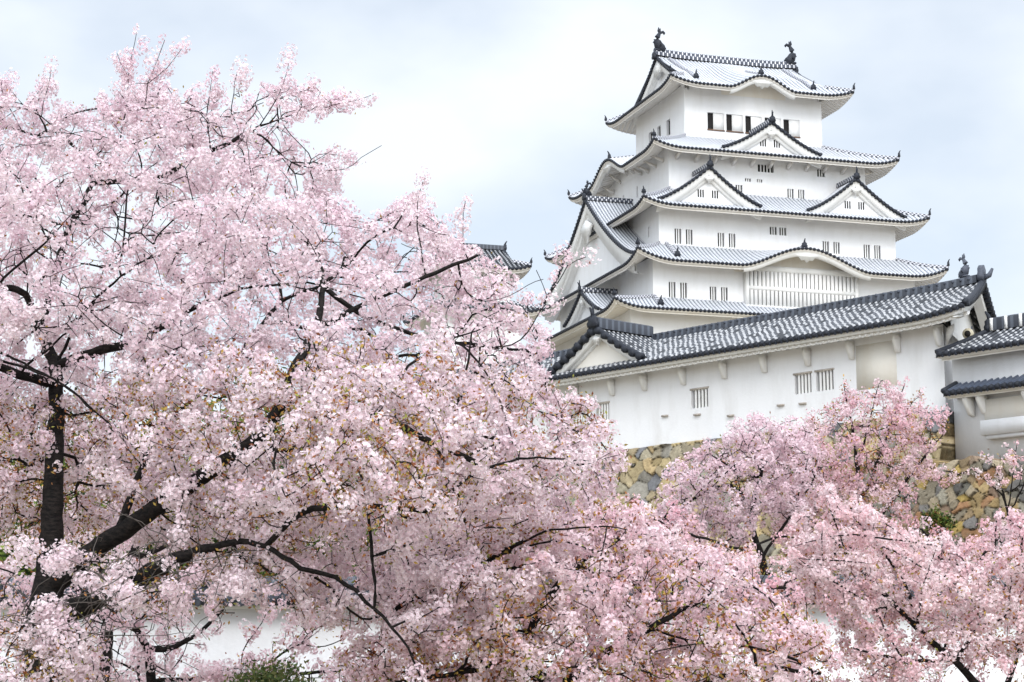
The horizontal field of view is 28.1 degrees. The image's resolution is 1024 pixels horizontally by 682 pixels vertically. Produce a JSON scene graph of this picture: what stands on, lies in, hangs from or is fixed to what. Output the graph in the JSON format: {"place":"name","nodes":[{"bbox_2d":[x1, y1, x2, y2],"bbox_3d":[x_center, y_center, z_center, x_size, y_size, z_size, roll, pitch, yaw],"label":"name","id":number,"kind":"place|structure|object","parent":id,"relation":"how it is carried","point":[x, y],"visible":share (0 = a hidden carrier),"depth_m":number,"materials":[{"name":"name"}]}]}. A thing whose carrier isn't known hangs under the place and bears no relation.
{"place":"outdoors","nodes":[
{"label":"outdoors","id":0,"kind":"place"},
{"bbox_2d":[1,506,1014,574],"bbox_3d":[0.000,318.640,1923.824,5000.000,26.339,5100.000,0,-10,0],"label":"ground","id":1,"kind":"structure","parent":0,"point":[774,568],"depth_m":60.37,"materials":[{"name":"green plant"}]},
{"bbox_2d":[0,377,131,575],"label":"cherry blossoms","id":2,"kind":"object","parent":1,"relation":"on","point":[45,448],"visible":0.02,"depth_m":52.07,"materials":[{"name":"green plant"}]},
{"bbox_2d":[0,373,265,576],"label":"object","id":3,"kind":"object","parent":1,"relation":"on","point":[29,573],"visible":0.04,"depth_m":45.05,"materials":[{"name":"pink plant"}]},
{"bbox_2d":[0,407,336,681],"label":"cherry tree","id":4,"kind":"object","parent":1,"relation":"on","point":[127,544],"visible":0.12,"depth_m":32.95,"materials":[{"name":"pink plant"}]},
{"bbox_2d":[0,551,443,681],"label":"cherry tree","id":5,"kind":"object","parent":1,"relation":"on","point":[216,672],"visible":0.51,"depth_m":28.36,"materials":[{"name":"pink plant"}]},
{"bbox_2d":[223,649,321,681],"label":"pine bush","id":6,"kind":"object","parent":1,"relation":"on","point":[264,675],"visible":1,"depth_m":26.54,"materials":[{"name":"green plant"}]},
{"bbox_2d":[122,356,425,575],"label":"cherry blossoms","id":7,"kind":"object","parent":1,"relation":"on","point":[281,467],"visible":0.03,"depth_m":48.56,"materials":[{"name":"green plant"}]},
{"bbox_2d":[0,23,631,681],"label":"cherry tree","id":8,"kind":"object","parent":1,"relation":"on","point":[310,429],"visible":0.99,"depth_m":21.31,"materials":[{"name":"pink plant"}]},
{"bbox_2d":[329,473,544,658],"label":"cherry blossoms","id":9,"kind":"object","parent":1,"relation":"on","point":[388,534],"visible":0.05,"depth_m":33.88,"materials":[{"name":"pink plant"}]},
{"bbox_2d":[402,241,543,369],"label":"corner tower","id":10,"kind":"structure","parent":1,"relation":"on","point":[521,269],"depth_m":187.05,"materials":[{"name":"white paint"}]},
{"bbox_2d":[436,431,581,554],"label":"cherry blossoms","id":11,"kind":"object","parent":1,"relation":"on","point":[546,489],"visible":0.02,"depth_m":57.57,"materials":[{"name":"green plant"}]},
{"bbox_2d":[0,575,1023,681],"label":"boundary wall","id":12,"kind":"structure","parent":1,"relation":"on","point":[230,641],"depth_m":38.59,"materials":[{"name":"paint"}]},
{"bbox_2d":[334,491,847,681],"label":"cherry tree","id":13,"kind":"object","parent":1,"relation":"on","point":[611,617],"visible":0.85,"depth_m":20.84,"materials":[{"name":"pink plant"}]},
{"bbox_2d":[325,410,955,561],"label":"stone wall","id":14,"kind":"structure","parent":1,"relation":"on","point":[641,476],"depth_m":81.29,"materials":[{"name":"beige stone"}]},
{"bbox_2d":[338,254,996,483],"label":"bailey building","id":15,"kind":"structure","parent":14,"relation":"on","point":[645,385],"depth_m":80.61,"materials":[{"name":"paint"}]},
{"bbox_2d":[575,409,584,423],"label":"window","id":16,"kind":"structure","parent":15,"relation":"in","point":[582,418],"depth_m":87.85,"materials":[{"name":"paint"}]},
{"bbox_2d":[597,401,609,419],"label":"window","id":17,"kind":"structure","parent":15,"relation":"in","point":[604,407],"depth_m":86.83,"materials":[{"name":"paint"}]},
{"bbox_2d":[690,386,708,407],"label":"window","id":18,"kind":"structure","parent":15,"relation":"in","point":[701,396],"depth_m":82.76,"materials":[{"name":"paint"}]},
{"bbox_2d":[793,371,811,393],"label":"window","id":19,"kind":"structure","parent":15,"relation":"in","point":[804,380],"depth_m":78.80,"materials":[{"name":"paint"}]},
{"bbox_2d":[814,368,833,390],"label":"window","id":20,"kind":"structure","parent":15,"relation":"in","point":[826,382],"depth_m":78.01,"materials":[{"name":"paint"}]},
{"bbox_2d":[464,491,836,681],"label":"cherry tree","id":21,"kind":"object","parent":1,"relation":"on","point":[787,585],"visible":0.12,"depth_m":31.63,"materials":[{"name":"pink plant"}]},
{"bbox_2d":[546,492,909,574],"bbox_3d":[5.770,5.761,53.954,9.733,3.542,4.312,0,-10,0],"label":"cherry tree","id":22,"kind":"object","parent":1,"relation":"on","point":[675,515],"visible":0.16,"depth_m":53.68,"materials":[{"name":"pink plant"}]},
{"bbox_2d":[530,27,949,351],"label":"castle keep","id":23,"kind":"structure","parent":1,"relation":"on","point":[733,188],"depth_m":193.39,"materials":[{"name":"white paint"}]},
{"bbox_2d":[669,282,674,297],"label":"window","id":24,"kind":"structure","parent":23,"relation":"in","point":[671,284],"depth_m":186.19,"materials":[{"name":"paint"}]},
{"bbox_2d":[675,229,679,243],"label":"window","id":25,"kind":"structure","parent":23,"relation":"in","point":[677,231],"depth_m":188.66,"materials":[{"name":"paint"}]},
{"bbox_2d":[680,283,685,298],"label":"window","id":26,"kind":"structure","parent":23,"relation":"in","point":[682,285],"depth_m":186.51,"materials":[{"name":"paint"}]},
{"bbox_2d":[686,229,691,244],"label":"window","id":27,"kind":"structure","parent":23,"relation":"in","point":[688,232],"depth_m":188.94,"materials":[{"name":"paint"}]},
{"bbox_2d":[710,287,714,300],"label":"window","id":28,"kind":"structure","parent":23,"relation":"in","point":[712,289],"depth_m":187.33,"materials":[{"name":"paint"}]},
{"bbox_2d":[707,113,724,131],"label":"window","id":29,"kind":"structure","parent":23,"relation":"in","point":[715,120],"depth_m":197.57,"materials":[{"name":"paint"}]},
{"bbox_2d":[718,233,722,246],"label":"window","id":30,"kind":"structure","parent":23,"relation":"in","point":[720,236],"depth_m":189.91,"materials":[{"name":"paint"}]},
{"bbox_2d":[721,287,726,300],"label":"window","id":31,"kind":"structure","parent":23,"relation":"in","point":[723,290],"depth_m":187.65,"materials":[{"name":"paint"}]},
{"bbox_2d":[729,234,733,247],"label":"window","id":32,"kind":"structure","parent":23,"relation":"in","point":[731,236],"depth_m":190.23,"materials":[{"name":"paint"}]},
{"bbox_2d":[726,115,743,132],"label":"window","id":33,"kind":"structure","parent":23,"relation":"in","point":[733,123],"depth_m":198.15,"materials":[{"name":"paint"}]},
{"bbox_2d":[745,116,760,133],"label":"window","id":34,"kind":"structure","parent":23,"relation":"in","point":[751,122],"depth_m":198.73,"materials":[{"name":"paint"}]},
{"bbox_2d":[758,164,772,172],"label":"window","id":35,"kind":"structure","parent":23,"relation":"in","point":[761,168],"depth_m":194.89,"materials":[{"name":"paint"}]},
{"bbox_2d":[765,118,780,126],"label":"window","id":36,"kind":"structure","parent":23,"relation":"in","point":[778,121],"depth_m":199.51,"materials":[{"name":"paint"}]},
{"bbox_2d":[770,227,775,234],"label":"window","id":37,"kind":"structure","parent":23,"relation":"in","point":[772,229],"depth_m":191.68,"materials":[{"name":"paint"}]},
{"bbox_2d":[779,228,784,234],"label":"window","id":38,"kind":"structure","parent":23,"relation":"in","point":[781,230],"depth_m":192.01,"materials":[{"name":"paint"}]},
{"bbox_2d":[787,189,792,197],"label":"window","id":39,"kind":"structure","parent":23,"relation":"in","point":[789,191],"depth_m":195.22,"materials":[{"name":"paint"}]},
{"bbox_2d":[783,120,800,137],"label":"window","id":40,"kind":"structure","parent":23,"relation":"in","point":[791,126],"depth_m":199.95,"materials":[{"name":"paint"}]},
{"bbox_2d":[798,190,802,198],"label":"window","id":41,"kind":"structure","parent":23,"relation":"in","point":[800,192],"depth_m":195.51,"materials":[{"name":"paint"}]},
{"bbox_2d":[817,169,823,176],"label":"window","id":42,"kind":"structure","parent":23,"relation":"in","point":[820,173],"depth_m":196.58,"materials":[{"name":"paint"}]},
{"bbox_2d":[823,241,827,251],"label":"window","id":43,"kind":"structure","parent":23,"relation":"in","point":[825,244],"depth_m":193.13,"materials":[{"name":"paint"}]},
{"bbox_2d":[833,242,838,253],"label":"window","id":44,"kind":"structure","parent":23,"relation":"in","point":[836,246],"depth_m":193.42,"materials":[{"name":"paint"}]},
{"bbox_2d":[864,245,868,258],"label":"window","id":45,"kind":"structure","parent":23,"relation":"in","point":[866,247],"depth_m":194.36,"materials":[{"name":"paint"}]},
{"bbox_2d":[874,245,879,258],"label":"window","id":46,"kind":"structure","parent":23,"relation":"in","point":[876,248],"depth_m":194.60,"materials":[{"name":"paint"}]},
{"bbox_2d":[652,410,829,574],"bbox_3d":[6.242,4.599,55.962,4.916,5.414,4.911,0,-10,0],"label":"cherry tree","id":47,"kind":"object","parent":1,"relation":"on","point":[779,444],"visible":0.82,"depth_m":55.66,"materials":[{"name":"pink plant"}]},
{"bbox_2d":[752,374,951,558],"bbox_3d":[10.084,3.893,60.149,6.223,5.908,5.594,0,-10,0],"label":"cherry tree","id":48,"kind":"object","parent":1,"relation":"on","point":[903,425],"visible":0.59,"depth_m":59.47,"materials":[{"name":"pink plant"}]},
{"bbox_2d":[781,481,1023,681],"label":"cherry tree","id":49,"kind":"object","parent":1,"relation":"on","point":[971,585],"visible":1,"depth_m":24.26,"materials":[{"name":"pink plant"}]},
{"bbox_2d":[808,454,1023,560],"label":"stone wall","id":50,"kind":"structure","parent":1,"relation":"on","point":[969,502],"depth_m":69.67,"materials":[{"name":"beige stone"}]},
{"bbox_2d":[919,503,957,559],"bbox_3d":[13.337,6.016,63.916,1.243,1.921,1.283,0,-10,0],"label":"evergreen shrub","id":51,"kind":"object","parent":1,"relation":"on","point":[942,521],"visible":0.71,"depth_m":63.74,"materials":[{"name":"green plant"}]},
{"bbox_2d":[861,511,1023,574],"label":"cherry blossoms","id":52,"kind":"object","parent":1,"relation":"on","point":[934,535],"visible":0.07,"depth_m":51.81,"materials":[{"name":"pink plant"}]},
{"bbox_2d":[929,440,1023,562],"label":"cherry tree","id":53,"kind":"object","parent":1,"relation":"on","point":[1013,459],"visible":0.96,"depth_m":62.00,"materials":[{"name":"pink plant"}]},
{"bbox_2d":[935,311,1023,459],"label":"gate turret","id":54,"kind":"object","parent":1,"relation":"on","point":[984,389],"visible":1,"depth_m":72.26,"materials":[{"name":"paint"}]},
{"bbox_2d":[962,326,973,337],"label":"floodlight","id":55,"kind":"object","parent":54,"relation":"attached to","point":[967,332],"visible":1,"depth_m":74.07,"materials":[{"name":"white metal"}]},
{"bbox_2d":[980,395,1023,439],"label":"box window","id":56,"kind":"structure","parent":54,"relation":"in","point":[1004,417],"depth_m":71.49,"materials":[{"name":"beige paint"}]},
{"bbox_2d":[0,0,1023,525],"label":"sky","id":57,"kind":"structure","parent":0,"point":[504,103],"materials":[{"name":"white"}]}
]}

